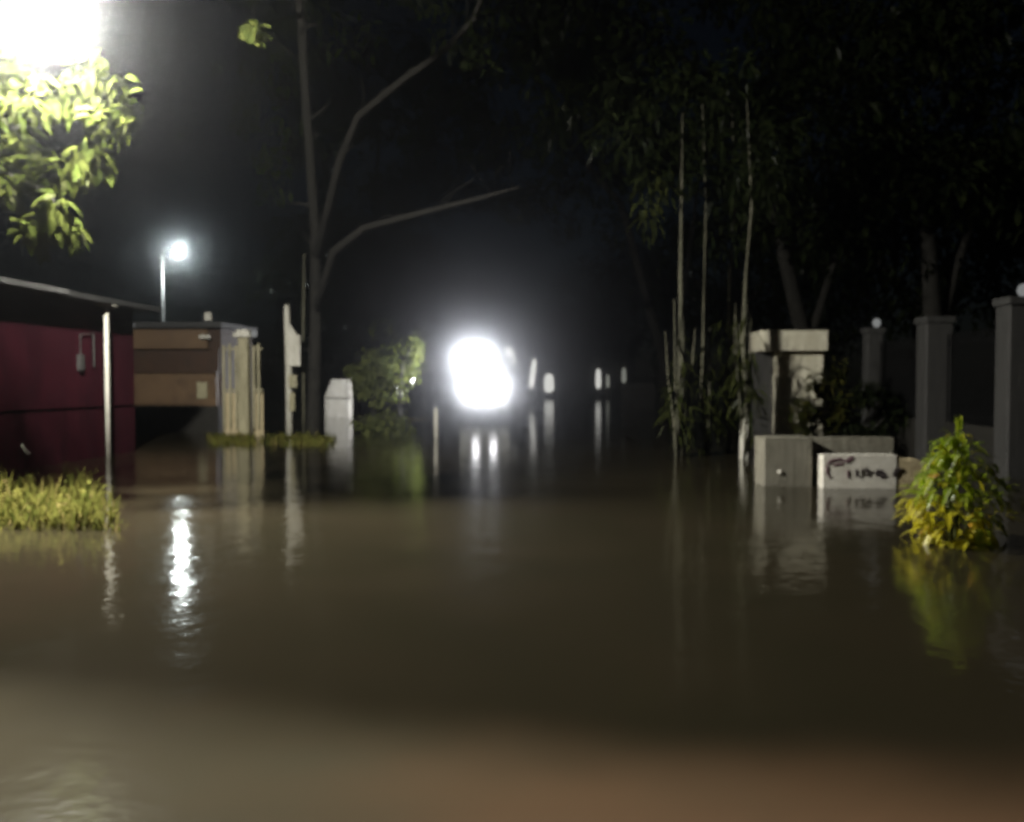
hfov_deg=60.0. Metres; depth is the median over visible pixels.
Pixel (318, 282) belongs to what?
shade tree
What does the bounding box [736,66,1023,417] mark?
background tree
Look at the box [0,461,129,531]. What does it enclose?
grass
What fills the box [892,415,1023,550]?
leafy shrub
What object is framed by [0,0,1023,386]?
sky
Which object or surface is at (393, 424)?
bush
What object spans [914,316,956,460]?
fence pillar
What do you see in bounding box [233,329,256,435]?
gate pillar
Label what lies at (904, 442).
barred fence
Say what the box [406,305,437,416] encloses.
bushy tree
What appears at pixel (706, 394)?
slender tree
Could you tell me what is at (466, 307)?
background tree
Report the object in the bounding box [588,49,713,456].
slender tree
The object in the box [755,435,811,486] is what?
concrete block
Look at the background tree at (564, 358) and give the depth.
123.10 m
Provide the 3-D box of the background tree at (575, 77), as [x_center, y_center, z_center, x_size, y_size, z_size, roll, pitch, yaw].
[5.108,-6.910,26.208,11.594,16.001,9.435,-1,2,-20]
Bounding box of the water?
[0,386,1023,821]
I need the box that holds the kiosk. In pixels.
[133,312,257,430]
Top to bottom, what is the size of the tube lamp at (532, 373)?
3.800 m
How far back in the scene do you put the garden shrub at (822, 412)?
18.67 m
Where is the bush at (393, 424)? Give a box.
[349,409,415,434]
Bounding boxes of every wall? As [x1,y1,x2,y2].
[621,383,655,408]
[806,436,893,482]
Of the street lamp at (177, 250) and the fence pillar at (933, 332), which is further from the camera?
the street lamp at (177, 250)
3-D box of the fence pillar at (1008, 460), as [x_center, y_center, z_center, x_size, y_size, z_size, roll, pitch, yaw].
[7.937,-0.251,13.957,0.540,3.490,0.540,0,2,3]
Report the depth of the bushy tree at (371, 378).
26.61 m
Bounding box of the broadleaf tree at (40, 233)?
[0,47,146,266]
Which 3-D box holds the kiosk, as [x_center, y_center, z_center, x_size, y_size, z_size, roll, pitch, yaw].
[-10.233,-1.001,28.413,3.096,4.048,3.340,0,2,3]
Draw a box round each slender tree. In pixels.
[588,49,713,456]
[661,47,778,454]
[695,105,790,453]
[717,99,813,458]
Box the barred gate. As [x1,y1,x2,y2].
[222,343,263,434]
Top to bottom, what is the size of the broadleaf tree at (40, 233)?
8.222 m
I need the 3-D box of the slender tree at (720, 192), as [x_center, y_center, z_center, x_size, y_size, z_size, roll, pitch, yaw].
[4.870,-2.669,18.693,2.190,8.030,1.604,-1,2,-31]
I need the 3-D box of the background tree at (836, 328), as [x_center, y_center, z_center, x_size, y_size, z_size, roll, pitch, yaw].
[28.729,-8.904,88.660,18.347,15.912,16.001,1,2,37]
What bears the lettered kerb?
on the ground
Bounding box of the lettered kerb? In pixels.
[816,453,932,488]
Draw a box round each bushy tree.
[341,347,399,431]
[358,308,428,417]
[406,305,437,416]
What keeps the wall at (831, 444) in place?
on the ground
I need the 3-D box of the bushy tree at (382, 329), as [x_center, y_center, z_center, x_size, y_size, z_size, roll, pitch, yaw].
[-4.746,-1.657,35.460,2.894,4.913,2.200,0,2,3]
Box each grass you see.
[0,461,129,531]
[205,429,336,445]
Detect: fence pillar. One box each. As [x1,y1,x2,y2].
[860,318,885,427]
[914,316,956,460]
[992,284,1023,478]
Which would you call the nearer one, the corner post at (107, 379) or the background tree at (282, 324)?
the corner post at (107, 379)
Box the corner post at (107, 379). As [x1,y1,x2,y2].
[95,304,116,458]
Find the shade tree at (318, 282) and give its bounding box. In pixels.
[77,0,592,435]
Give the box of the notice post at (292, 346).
[284,305,300,435]
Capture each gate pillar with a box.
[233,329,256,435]
[749,330,829,446]
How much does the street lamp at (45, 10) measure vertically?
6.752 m
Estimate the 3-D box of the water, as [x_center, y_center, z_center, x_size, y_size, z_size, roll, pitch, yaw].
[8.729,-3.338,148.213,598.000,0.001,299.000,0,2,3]
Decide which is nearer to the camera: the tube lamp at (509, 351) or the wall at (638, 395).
the wall at (638, 395)
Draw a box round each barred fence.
[877,338,916,455]
[943,327,995,470]
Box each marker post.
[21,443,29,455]
[434,407,438,437]
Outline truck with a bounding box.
[453,356,516,419]
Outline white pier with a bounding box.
[324,379,352,416]
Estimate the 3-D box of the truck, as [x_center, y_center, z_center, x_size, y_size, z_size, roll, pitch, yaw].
[-0.920,-0.790,37.984,2.520,3.000,5.860,0,2,3]
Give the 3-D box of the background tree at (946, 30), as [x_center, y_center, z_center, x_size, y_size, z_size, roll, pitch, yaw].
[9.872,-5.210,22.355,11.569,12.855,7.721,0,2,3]
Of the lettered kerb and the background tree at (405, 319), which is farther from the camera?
the background tree at (405, 319)
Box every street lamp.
[20,0,63,21]
[160,245,181,321]
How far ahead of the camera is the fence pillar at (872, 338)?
20.35 m
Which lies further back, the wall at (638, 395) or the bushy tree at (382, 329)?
the wall at (638, 395)
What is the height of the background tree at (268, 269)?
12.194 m
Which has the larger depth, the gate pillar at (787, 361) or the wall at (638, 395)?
the wall at (638, 395)
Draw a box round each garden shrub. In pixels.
[787,356,860,436]
[831,380,914,436]
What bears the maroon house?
on the ground
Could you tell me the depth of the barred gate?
24.83 m
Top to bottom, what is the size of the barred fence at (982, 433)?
2.850 m
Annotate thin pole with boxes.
[301,254,305,433]
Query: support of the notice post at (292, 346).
on the ground
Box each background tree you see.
[240,234,420,398]
[249,1,499,409]
[250,178,461,409]
[255,262,407,395]
[387,0,703,413]
[387,272,525,402]
[479,0,926,329]
[501,304,629,392]
[547,223,726,382]
[627,158,869,409]
[676,0,1023,318]
[708,259,898,371]
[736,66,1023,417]
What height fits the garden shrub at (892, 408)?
2.017 m
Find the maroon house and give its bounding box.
[0,277,161,472]
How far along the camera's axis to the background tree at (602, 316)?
63.81 m
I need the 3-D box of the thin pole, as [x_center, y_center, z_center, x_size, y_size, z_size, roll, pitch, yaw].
[-5.944,-1.675,25.352,0.148,5.594,0.093,0,2,3]
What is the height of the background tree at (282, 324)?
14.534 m
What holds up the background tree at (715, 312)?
on the ground
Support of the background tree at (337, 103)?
on the ground
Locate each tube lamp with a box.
[505,343,515,369]
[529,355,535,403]
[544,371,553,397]
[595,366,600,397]
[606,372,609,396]
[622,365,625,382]
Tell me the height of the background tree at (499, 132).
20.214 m
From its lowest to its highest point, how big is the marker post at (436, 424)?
1.270 m

